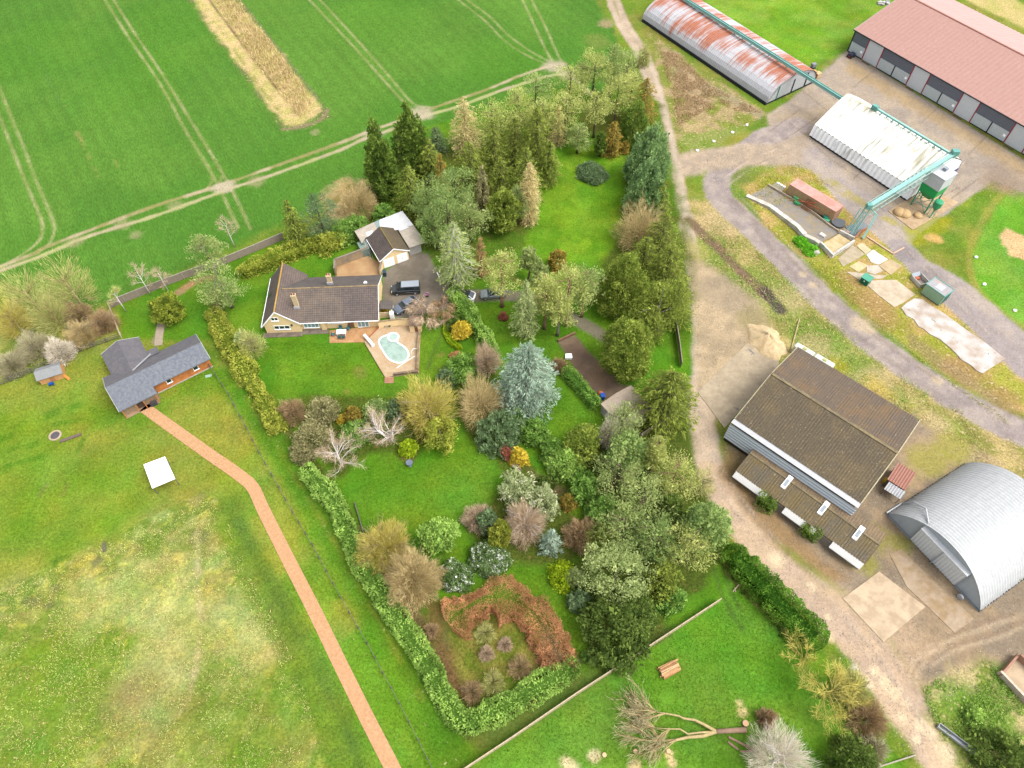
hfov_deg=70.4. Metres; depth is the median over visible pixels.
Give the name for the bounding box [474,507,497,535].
shrub
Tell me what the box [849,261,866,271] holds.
concrete slab
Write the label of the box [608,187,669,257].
bare tree
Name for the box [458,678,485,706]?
twiggy shrub
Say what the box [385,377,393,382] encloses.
terrace steps
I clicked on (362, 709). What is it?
path
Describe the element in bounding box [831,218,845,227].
rubber sheet
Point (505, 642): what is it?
twiggy shrub
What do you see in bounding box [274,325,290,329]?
window
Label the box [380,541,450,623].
twiggy shrub
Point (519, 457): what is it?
shrub
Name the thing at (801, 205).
yard wall
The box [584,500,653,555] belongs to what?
broadleaf tree
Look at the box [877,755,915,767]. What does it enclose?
fallen rail
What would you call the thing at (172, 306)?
bushy tree
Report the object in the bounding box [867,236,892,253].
kerb
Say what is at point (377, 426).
birch tree
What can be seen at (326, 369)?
grass
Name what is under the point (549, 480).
shrub
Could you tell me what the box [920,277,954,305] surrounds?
store box
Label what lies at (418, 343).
garden wall
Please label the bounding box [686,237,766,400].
gravel
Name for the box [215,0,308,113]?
reeds
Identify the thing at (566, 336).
wall
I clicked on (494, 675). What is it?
twiggy shrub
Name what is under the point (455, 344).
hedge
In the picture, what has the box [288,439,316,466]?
shrub
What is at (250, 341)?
bare tree
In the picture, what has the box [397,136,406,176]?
larch tree
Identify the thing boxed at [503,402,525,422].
laurel bush
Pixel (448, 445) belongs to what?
broadleaf tree
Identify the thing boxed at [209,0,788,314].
ditch
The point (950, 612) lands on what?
concrete pad
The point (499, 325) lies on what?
grass
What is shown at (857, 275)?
concrete slab
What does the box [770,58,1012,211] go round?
gravel
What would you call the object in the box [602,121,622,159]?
spruce tree
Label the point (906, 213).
grain heap
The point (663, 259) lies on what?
spruce tree
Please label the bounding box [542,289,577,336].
pine tree
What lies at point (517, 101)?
pine tree
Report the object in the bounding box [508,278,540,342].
larch tree
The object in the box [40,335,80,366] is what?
twiggy shrub
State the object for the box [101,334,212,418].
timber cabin
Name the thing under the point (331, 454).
birch tree
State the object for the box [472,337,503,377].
bare tree
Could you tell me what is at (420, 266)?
driveway
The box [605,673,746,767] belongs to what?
felled tree
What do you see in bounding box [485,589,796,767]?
grass
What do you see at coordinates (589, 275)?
pine tree
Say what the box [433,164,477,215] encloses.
pine tree
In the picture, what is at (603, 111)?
pine tree
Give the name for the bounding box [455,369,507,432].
bare tree
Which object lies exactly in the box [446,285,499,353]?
hedge
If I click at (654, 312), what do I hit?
spruce tree
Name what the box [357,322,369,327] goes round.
patio door
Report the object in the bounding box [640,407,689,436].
fence
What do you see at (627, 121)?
cypress tree
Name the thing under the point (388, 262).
garage door
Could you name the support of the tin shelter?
on the yard at (994, 327)
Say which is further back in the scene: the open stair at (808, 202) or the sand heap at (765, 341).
the open stair at (808, 202)
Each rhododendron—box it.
[437,557,474,593]
[465,539,513,579]
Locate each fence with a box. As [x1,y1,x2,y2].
[0,334,117,384]
[107,232,283,307]
[107,303,121,337]
[208,363,431,766]
[354,502,363,532]
[465,598,721,767]
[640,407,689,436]
[675,320,682,367]
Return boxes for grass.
[0,357,380,665]
[0,502,320,767]
[266,341,393,403]
[356,442,506,524]
[471,567,579,652]
[475,305,531,345]
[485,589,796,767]
[531,150,622,255]
[545,384,602,432]
[697,219,984,451]
[701,225,968,441]
[752,163,1008,423]
[755,162,996,417]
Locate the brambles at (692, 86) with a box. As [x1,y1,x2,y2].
[660,50,760,125]
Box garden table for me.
[336,329,345,335]
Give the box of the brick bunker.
[910,271,928,287]
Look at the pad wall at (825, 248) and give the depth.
132.41 m
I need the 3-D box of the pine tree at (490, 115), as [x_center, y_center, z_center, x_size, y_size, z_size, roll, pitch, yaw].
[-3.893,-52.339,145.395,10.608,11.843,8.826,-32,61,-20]
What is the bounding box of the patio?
[329,326,378,342]
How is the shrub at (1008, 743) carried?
on the bank
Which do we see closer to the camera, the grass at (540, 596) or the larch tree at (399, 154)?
the grass at (540, 596)
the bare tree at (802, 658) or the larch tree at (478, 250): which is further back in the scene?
the larch tree at (478, 250)
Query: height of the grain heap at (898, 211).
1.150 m
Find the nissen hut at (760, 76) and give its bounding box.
[642,0,816,104]
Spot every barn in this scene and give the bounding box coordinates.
[724,347,919,515]
[886,462,1023,611]
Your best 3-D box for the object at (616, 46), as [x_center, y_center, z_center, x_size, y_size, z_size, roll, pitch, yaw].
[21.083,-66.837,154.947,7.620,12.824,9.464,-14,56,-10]
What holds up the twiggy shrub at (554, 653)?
on the lawn at (247, 311)
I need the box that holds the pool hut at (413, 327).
[408,315,421,331]
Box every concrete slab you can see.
[838,245,863,265]
[847,272,886,279]
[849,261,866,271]
[857,243,870,253]
[866,250,887,264]
[867,265,882,274]
[867,280,886,296]
[868,280,914,306]
[879,259,901,274]
[901,298,1004,372]
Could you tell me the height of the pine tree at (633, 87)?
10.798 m
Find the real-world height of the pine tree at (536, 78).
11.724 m
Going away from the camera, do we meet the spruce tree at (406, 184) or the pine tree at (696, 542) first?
the pine tree at (696, 542)
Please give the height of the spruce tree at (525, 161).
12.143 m
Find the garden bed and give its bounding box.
[210,98,730,739]
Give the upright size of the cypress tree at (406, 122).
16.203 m
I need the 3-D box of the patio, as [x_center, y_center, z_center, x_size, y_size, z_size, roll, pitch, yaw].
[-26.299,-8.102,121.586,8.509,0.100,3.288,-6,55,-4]
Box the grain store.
[847,0,1023,154]
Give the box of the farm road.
[607,0,1023,767]
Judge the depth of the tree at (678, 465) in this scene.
99.60 m
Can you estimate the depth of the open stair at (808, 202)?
138.39 m
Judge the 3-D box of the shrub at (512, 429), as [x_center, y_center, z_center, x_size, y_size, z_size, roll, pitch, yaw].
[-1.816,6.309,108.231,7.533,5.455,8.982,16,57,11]
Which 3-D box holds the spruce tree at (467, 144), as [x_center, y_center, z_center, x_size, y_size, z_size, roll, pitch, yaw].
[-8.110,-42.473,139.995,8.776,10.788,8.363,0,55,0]
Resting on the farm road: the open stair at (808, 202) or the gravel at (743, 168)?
the gravel at (743, 168)
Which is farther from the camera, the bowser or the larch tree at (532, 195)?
the bowser
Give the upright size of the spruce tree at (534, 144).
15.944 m
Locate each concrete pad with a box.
[698,343,778,427]
[843,572,924,641]
[888,192,958,229]
[890,549,973,632]
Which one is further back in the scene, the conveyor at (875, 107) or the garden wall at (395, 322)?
the conveyor at (875, 107)
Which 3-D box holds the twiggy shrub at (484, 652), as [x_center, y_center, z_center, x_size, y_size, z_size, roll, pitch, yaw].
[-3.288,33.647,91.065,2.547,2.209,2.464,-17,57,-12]
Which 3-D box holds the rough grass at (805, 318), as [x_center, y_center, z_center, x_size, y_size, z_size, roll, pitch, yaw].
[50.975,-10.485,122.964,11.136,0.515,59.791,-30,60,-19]
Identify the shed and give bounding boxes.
[33,361,65,384]
[600,385,649,434]
[732,449,885,569]
[809,94,962,200]
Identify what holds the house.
on the lawn at (247, 311)
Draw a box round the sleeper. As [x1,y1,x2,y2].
[59,433,81,442]
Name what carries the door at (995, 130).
in the grain store
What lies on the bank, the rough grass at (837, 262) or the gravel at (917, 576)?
the rough grass at (837, 262)
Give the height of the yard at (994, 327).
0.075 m
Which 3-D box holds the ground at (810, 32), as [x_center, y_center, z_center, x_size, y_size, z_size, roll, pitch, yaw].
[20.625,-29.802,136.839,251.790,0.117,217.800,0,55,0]
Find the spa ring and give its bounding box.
[387,332,398,341]
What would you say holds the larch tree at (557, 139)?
on the garden bed
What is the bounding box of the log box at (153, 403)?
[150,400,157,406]
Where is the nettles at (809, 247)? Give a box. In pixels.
[801,243,817,256]
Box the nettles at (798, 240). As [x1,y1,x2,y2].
[792,236,808,248]
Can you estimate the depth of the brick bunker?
128.46 m
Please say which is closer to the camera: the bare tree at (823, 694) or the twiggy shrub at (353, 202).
the bare tree at (823, 694)
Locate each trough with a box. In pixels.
[791,342,814,355]
[814,354,834,367]
[936,723,974,754]
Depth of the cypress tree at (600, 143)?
145.17 m
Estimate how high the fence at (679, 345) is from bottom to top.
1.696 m
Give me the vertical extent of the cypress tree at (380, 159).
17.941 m
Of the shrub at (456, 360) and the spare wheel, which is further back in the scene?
the shrub at (456, 360)
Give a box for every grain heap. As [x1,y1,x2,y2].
[893,207,903,216]
[901,209,910,217]
[914,212,922,218]
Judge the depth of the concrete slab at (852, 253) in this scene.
132.33 m
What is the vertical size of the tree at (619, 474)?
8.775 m
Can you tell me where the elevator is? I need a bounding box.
[847,149,959,238]
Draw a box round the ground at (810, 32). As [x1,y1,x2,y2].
[0,0,1023,767]
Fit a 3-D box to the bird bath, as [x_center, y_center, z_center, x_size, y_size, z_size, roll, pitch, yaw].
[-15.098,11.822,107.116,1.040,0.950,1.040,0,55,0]
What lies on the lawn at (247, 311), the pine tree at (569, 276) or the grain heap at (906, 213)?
the pine tree at (569, 276)
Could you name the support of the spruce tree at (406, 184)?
on the garden bed
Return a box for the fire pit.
[48,430,61,440]
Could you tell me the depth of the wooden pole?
121.42 m
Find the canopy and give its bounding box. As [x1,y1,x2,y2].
[144,457,179,493]
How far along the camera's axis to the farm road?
119.14 m
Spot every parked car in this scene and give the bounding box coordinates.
[393,295,418,314]
[450,289,475,302]
[480,287,505,300]
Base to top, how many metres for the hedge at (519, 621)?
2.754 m
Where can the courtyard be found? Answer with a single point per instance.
(367, 265)
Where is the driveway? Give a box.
[152,252,633,400]
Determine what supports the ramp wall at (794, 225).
on the bank
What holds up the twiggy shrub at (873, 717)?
on the lawn at (247, 311)
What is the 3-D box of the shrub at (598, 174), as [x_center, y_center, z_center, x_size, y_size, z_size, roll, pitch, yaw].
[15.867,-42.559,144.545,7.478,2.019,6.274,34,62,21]
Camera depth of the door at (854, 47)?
168.70 m
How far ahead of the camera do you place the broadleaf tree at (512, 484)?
101.15 m
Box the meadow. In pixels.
[0,188,1023,767]
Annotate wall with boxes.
[333,246,368,275]
[378,318,408,327]
[379,262,382,274]
[416,329,420,370]
[558,332,575,341]
[746,194,806,235]
[767,184,838,231]
[804,234,820,246]
[819,242,832,255]
[831,240,854,258]
[839,230,854,240]
[996,670,1023,702]
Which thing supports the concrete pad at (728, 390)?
on the farm road
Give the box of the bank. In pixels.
[188,0,1023,767]
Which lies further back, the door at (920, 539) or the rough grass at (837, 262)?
the rough grass at (837, 262)
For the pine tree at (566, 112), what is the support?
on the lawn at (247, 311)
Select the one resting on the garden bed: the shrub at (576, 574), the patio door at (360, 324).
the shrub at (576, 574)
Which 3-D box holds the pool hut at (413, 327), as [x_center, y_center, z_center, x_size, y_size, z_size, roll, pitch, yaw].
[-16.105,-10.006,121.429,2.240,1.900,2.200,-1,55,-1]
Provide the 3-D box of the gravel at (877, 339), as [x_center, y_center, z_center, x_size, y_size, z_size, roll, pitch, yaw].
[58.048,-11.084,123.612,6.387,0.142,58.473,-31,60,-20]
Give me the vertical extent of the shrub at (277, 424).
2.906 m
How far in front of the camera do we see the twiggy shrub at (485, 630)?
92.61 m
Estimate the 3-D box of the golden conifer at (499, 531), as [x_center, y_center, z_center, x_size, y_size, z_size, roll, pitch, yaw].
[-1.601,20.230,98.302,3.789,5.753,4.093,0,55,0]
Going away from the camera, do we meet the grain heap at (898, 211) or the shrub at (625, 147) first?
the grain heap at (898, 211)
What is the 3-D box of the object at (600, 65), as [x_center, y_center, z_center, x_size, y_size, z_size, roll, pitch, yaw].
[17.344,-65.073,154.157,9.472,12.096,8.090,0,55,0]
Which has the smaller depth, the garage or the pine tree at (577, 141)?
the garage
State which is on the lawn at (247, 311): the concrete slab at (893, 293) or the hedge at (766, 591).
the hedge at (766, 591)
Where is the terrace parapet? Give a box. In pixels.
[393,369,417,375]
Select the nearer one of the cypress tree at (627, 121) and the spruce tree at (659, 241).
the spruce tree at (659, 241)
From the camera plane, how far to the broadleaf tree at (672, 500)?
97.02 m
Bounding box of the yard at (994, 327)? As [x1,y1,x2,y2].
[720,51,1023,701]
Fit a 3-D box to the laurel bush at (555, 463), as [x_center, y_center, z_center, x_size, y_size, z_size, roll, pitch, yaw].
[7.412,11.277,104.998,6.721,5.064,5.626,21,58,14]
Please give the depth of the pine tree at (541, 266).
117.37 m
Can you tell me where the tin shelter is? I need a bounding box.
[880,462,915,502]
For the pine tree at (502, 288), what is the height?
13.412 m
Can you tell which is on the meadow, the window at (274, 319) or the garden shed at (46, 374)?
the garden shed at (46, 374)
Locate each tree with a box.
[0,261,63,326]
[0,293,36,341]
[20,280,83,336]
[30,249,105,314]
[104,285,126,311]
[127,260,152,294]
[146,290,186,326]
[148,266,169,292]
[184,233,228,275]
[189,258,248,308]
[216,214,236,246]
[236,326,267,360]
[281,199,312,249]
[298,192,339,238]
[314,427,369,480]
[352,404,405,445]
[363,116,401,202]
[389,100,430,177]
[390,165,429,221]
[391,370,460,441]
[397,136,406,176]
[404,295,445,329]
[406,172,445,221]
[415,209,448,249]
[415,516,461,555]
[417,137,446,186]
[420,186,472,243]
[421,411,460,456]
[427,295,455,321]
[428,126,448,156]
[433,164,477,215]
[433,220,481,291]
[434,153,451,191]
[445,96,486,159]
[448,192,494,242]
[452,140,490,192]
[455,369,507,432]
[469,97,512,144]
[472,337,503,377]
[473,164,490,212]
[473,236,492,278]
[474,128,511,185]
[479,247,521,307]
[487,157,516,196]
[489,340,562,422]
[496,85,534,132]
[497,465,541,509]
[498,117,532,174]
[505,147,547,206]
[505,183,530,223]
[505,496,549,552]
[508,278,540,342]
[509,71,558,109]
[518,245,541,280]
[519,161,541,227]
[520,103,551,174]
[523,96,562,143]
[528,481,560,522]
[529,261,549,309]
[529,271,562,329]
[537,141,563,189]
[537,529,563,558]
[542,258,596,326]
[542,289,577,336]
[544,88,586,139]
[547,104,568,148]
[548,63,590,119]
[560,422,602,468]
[565,122,592,153]
[567,262,607,317]
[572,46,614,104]
[575,61,593,99]
[575,577,657,677]
[577,538,658,608]
[578,519,623,561]
[579,88,617,137]
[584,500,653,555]
[591,251,654,319]
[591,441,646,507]
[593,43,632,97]
[593,131,608,156]
[596,315,654,384]
[596,413,620,450]
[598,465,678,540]
[601,399,645,448]
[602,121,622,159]
[602,428,651,477]
[603,70,637,121]
[604,46,651,94]
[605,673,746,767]
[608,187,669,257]
[610,71,652,104]
[616,95,649,150]
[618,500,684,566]
[620,156,666,223]
[621,121,671,189]
[624,236,659,285]
[624,273,698,340]
[628,365,700,445]
[632,78,659,127]
[636,213,684,273]
[637,305,664,347]
[639,554,684,605]
[642,434,667,473]
[643,243,690,305]
[647,445,702,502]
[650,183,672,222]
[650,493,685,532]
[653,278,695,332]
[656,519,721,571]
[676,500,733,554]
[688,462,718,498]
[743,717,820,767]
[782,624,819,672]
[790,658,872,738]
[820,731,881,767]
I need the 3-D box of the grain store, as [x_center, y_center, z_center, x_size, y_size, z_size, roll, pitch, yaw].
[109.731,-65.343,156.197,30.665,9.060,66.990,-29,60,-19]
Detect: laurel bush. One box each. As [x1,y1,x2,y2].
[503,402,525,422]
[517,417,551,448]
[538,437,562,466]
[542,444,586,484]
[567,469,599,506]
[582,491,621,531]
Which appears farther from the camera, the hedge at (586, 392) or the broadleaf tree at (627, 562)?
the hedge at (586, 392)
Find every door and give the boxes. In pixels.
[136,401,145,408]
[347,322,354,327]
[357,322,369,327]
[383,256,394,267]
[396,252,407,262]
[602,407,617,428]
[832,207,842,219]
[848,41,864,57]
[877,58,893,74]
[891,67,909,83]
[910,530,942,560]
[922,84,940,101]
[932,553,966,584]
[938,93,957,111]
[970,113,990,130]
[987,123,1008,140]
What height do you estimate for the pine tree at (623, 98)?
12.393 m
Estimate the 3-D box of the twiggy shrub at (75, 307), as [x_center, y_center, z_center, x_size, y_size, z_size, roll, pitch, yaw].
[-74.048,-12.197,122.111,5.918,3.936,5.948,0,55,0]
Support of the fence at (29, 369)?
on the ground at (810, 32)
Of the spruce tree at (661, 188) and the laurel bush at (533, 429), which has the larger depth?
the spruce tree at (661, 188)
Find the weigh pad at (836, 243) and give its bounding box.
[822,234,850,257]
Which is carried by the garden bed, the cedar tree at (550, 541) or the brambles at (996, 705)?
the cedar tree at (550, 541)
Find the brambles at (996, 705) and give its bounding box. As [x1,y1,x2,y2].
[923,666,1023,767]
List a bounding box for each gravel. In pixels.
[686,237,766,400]
[692,137,805,210]
[698,415,936,753]
[736,415,1018,701]
[750,225,1008,430]
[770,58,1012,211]
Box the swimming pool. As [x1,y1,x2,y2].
[378,332,408,363]
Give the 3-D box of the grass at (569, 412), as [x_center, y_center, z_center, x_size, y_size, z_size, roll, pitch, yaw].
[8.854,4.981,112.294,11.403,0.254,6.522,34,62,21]
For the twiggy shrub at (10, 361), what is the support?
on the ground at (810, 32)
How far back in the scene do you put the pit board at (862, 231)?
135.10 m
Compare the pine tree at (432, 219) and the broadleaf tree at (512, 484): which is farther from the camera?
the pine tree at (432, 219)
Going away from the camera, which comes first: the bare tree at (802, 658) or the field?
the bare tree at (802, 658)
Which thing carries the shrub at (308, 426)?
on the garden bed
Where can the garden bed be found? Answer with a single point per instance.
(460, 660)
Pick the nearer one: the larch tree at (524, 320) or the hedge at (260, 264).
the larch tree at (524, 320)
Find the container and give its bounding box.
[786,179,843,221]
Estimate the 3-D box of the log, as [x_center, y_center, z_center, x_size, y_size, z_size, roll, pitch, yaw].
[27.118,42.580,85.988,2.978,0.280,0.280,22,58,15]
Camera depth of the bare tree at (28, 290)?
121.22 m
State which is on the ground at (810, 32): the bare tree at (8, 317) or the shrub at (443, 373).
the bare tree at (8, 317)
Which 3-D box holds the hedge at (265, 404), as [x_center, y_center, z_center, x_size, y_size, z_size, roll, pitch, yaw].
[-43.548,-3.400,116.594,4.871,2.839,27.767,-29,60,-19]
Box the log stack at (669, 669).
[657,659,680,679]
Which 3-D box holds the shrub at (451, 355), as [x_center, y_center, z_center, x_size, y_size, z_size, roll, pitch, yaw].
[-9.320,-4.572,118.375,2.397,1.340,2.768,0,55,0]
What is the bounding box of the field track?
[0,62,591,271]
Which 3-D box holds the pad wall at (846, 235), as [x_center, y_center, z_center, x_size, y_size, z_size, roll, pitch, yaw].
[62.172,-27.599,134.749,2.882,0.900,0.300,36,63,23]
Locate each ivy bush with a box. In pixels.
[753,488,777,514]
[797,521,822,542]
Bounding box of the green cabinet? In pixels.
[859,272,873,285]
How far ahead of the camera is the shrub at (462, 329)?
119.68 m
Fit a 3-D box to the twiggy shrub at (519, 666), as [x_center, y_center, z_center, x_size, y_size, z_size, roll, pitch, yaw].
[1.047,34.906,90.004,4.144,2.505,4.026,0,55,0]
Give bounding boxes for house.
[261,262,394,337]
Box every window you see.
[270,317,278,321]
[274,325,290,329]
[303,323,319,327]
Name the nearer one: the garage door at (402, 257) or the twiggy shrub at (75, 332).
the twiggy shrub at (75, 332)
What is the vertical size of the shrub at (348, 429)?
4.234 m
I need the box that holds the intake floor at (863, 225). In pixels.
[845,222,868,236]
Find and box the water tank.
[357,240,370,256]
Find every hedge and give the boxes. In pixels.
[203,305,282,424]
[235,228,348,278]
[297,461,580,736]
[440,573,577,669]
[442,320,462,351]
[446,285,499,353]
[560,365,602,410]
[719,542,830,657]
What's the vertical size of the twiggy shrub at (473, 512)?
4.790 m
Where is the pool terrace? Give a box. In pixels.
[365,326,420,377]
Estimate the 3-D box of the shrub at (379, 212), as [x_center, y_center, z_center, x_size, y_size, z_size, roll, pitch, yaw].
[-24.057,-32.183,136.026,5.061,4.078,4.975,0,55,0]
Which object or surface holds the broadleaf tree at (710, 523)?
on the garden bed
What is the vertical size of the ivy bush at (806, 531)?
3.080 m
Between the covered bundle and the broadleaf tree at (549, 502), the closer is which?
the broadleaf tree at (549, 502)
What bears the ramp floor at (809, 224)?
on the bank
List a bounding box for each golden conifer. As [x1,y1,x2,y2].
[484,186,522,234]
[487,518,512,549]
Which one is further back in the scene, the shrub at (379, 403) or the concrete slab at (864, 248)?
the concrete slab at (864, 248)
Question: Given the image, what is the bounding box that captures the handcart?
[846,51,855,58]
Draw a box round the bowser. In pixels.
[810,62,816,68]
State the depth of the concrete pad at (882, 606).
95.46 m
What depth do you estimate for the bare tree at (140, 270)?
123.22 m
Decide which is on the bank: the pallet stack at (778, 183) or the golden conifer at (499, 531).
the pallet stack at (778, 183)
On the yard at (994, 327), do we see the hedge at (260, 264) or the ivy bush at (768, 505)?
the ivy bush at (768, 505)
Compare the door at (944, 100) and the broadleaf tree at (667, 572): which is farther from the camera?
the door at (944, 100)
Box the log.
[728,736,752,749]
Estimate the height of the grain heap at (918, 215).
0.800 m
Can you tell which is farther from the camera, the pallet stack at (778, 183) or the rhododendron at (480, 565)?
the pallet stack at (778, 183)
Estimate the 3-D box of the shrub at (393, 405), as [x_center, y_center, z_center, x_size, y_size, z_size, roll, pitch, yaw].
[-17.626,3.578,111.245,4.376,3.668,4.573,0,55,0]
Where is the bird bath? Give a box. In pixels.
[406,459,412,466]
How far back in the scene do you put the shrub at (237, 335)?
118.18 m
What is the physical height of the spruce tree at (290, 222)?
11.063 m
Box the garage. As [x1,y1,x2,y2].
[366,226,409,268]
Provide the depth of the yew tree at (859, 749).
82.51 m
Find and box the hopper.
[910,164,957,217]
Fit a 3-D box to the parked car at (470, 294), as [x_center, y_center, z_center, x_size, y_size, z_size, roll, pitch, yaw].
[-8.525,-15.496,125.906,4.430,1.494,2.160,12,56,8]
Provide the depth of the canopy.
104.29 m
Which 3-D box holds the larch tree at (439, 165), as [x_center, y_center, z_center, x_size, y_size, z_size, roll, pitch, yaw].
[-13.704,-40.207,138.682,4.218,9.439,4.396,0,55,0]
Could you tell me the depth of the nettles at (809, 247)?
132.49 m
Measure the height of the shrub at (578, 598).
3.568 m
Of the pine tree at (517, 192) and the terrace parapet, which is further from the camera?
the pine tree at (517, 192)
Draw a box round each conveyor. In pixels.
[683,0,842,99]
[871,104,949,154]
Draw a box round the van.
[391,280,420,295]
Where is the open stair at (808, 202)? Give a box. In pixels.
[798,199,820,211]
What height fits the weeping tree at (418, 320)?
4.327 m
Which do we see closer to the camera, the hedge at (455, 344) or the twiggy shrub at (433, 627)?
the twiggy shrub at (433, 627)
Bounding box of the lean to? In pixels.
[355,211,425,255]
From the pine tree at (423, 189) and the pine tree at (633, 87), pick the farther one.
the pine tree at (633, 87)
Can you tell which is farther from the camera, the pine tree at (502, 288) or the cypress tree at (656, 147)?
the cypress tree at (656, 147)
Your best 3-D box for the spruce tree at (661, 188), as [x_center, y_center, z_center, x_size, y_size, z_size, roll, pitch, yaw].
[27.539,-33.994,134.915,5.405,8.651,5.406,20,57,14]
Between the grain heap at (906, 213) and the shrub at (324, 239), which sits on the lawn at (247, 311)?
the shrub at (324, 239)
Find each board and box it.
[102,542,106,551]
[854,227,867,239]
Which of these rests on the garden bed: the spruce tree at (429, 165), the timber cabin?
the spruce tree at (429, 165)
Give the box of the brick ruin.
[997,654,1023,692]
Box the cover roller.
[363,334,374,346]
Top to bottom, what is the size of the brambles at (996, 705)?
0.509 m
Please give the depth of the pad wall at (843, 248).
132.39 m
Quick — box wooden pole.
[790,318,799,351]
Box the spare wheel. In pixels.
[957,594,963,599]
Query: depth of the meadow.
96.14 m
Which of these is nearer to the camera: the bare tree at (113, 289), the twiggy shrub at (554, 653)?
the twiggy shrub at (554, 653)
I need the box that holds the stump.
[742,720,748,726]
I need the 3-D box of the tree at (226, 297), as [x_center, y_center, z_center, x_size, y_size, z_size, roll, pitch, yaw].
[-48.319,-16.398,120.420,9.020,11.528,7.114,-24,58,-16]
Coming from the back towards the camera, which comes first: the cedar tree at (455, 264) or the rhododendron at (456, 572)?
the cedar tree at (455, 264)
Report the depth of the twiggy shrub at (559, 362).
116.79 m
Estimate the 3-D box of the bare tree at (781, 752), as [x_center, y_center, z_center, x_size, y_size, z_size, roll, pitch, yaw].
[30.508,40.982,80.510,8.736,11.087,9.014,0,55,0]
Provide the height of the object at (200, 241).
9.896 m
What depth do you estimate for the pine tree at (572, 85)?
148.33 m
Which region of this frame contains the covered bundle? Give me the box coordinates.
[565,353,572,358]
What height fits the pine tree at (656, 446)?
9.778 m
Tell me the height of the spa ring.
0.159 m
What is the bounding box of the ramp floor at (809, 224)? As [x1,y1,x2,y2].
[752,186,838,241]
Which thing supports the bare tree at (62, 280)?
on the field
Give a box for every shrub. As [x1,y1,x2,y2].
[0,347,29,379]
[12,327,56,365]
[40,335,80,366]
[59,315,101,349]
[60,300,93,327]
[84,307,122,337]
[233,328,255,351]
[263,411,289,435]
[275,397,305,427]
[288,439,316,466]
[290,415,335,454]
[305,395,341,426]
[312,231,343,259]
[328,216,357,249]
[335,177,378,219]
[336,414,344,424]
[337,418,372,456]
[343,405,362,422]
[345,214,368,238]
[352,510,414,577]
[361,395,390,425]
[372,202,395,222]
[380,309,392,311]
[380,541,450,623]
[386,397,410,423]
[398,438,419,458]
[423,621,438,639]
[436,366,458,389]
[445,316,460,333]
[445,350,479,386]
[448,350,460,359]
[451,320,471,340]
[458,499,492,537]
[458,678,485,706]
[473,620,496,644]
[474,406,525,461]
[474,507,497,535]
[478,643,493,661]
[480,668,504,694]
[497,311,508,321]
[497,635,513,652]
[499,442,512,461]
[506,652,532,683]
[508,446,530,467]
[534,474,556,489]
[540,648,563,670]
[546,558,574,594]
[547,248,566,274]
[549,357,568,374]
[558,492,577,512]
[560,514,598,555]
[564,566,587,589]
[565,588,592,614]
[575,159,609,185]
[580,650,589,663]
[619,140,629,154]
[634,39,650,67]
[650,583,687,621]
[755,707,779,729]
[828,668,871,708]
[843,695,889,741]
[857,732,892,767]
[960,704,986,733]
[964,725,1023,767]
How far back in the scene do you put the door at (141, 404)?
112.83 m
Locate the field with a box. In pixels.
[0,0,622,312]
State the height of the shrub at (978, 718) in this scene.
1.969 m
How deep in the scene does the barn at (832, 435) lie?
104.45 m
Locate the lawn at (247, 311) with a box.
[115,81,907,767]
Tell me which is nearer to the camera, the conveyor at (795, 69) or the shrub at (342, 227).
the shrub at (342, 227)
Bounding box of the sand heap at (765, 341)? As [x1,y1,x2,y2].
[746,324,786,359]
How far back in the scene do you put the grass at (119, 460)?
108.14 m
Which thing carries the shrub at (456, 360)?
on the garden bed
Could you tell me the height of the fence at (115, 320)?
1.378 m
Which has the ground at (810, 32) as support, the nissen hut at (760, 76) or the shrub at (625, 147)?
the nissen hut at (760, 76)
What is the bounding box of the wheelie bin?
[600,392,605,399]
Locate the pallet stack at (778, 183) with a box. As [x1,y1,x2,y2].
[772,182,785,190]
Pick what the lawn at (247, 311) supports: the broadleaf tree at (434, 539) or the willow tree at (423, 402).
the broadleaf tree at (434, 539)
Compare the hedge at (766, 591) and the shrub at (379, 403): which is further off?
the shrub at (379, 403)
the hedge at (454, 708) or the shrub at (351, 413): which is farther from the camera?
the shrub at (351, 413)
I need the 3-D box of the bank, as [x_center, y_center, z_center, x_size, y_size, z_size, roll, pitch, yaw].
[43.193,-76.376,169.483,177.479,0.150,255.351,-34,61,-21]
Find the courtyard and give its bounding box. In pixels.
[337,256,379,275]
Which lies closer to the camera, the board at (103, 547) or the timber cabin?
the board at (103, 547)
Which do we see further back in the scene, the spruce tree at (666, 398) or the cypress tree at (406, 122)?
the cypress tree at (406, 122)
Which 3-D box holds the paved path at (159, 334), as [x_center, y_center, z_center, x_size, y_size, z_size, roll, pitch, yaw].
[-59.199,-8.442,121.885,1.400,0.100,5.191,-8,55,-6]
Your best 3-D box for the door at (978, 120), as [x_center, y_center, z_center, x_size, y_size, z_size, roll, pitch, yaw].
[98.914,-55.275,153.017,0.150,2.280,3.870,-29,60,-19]
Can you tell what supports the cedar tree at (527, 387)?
on the lawn at (247, 311)
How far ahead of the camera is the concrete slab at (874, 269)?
130.28 m
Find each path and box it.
[140,404,400,767]
[154,323,164,345]
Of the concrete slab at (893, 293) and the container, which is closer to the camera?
the concrete slab at (893, 293)
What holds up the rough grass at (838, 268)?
on the bank

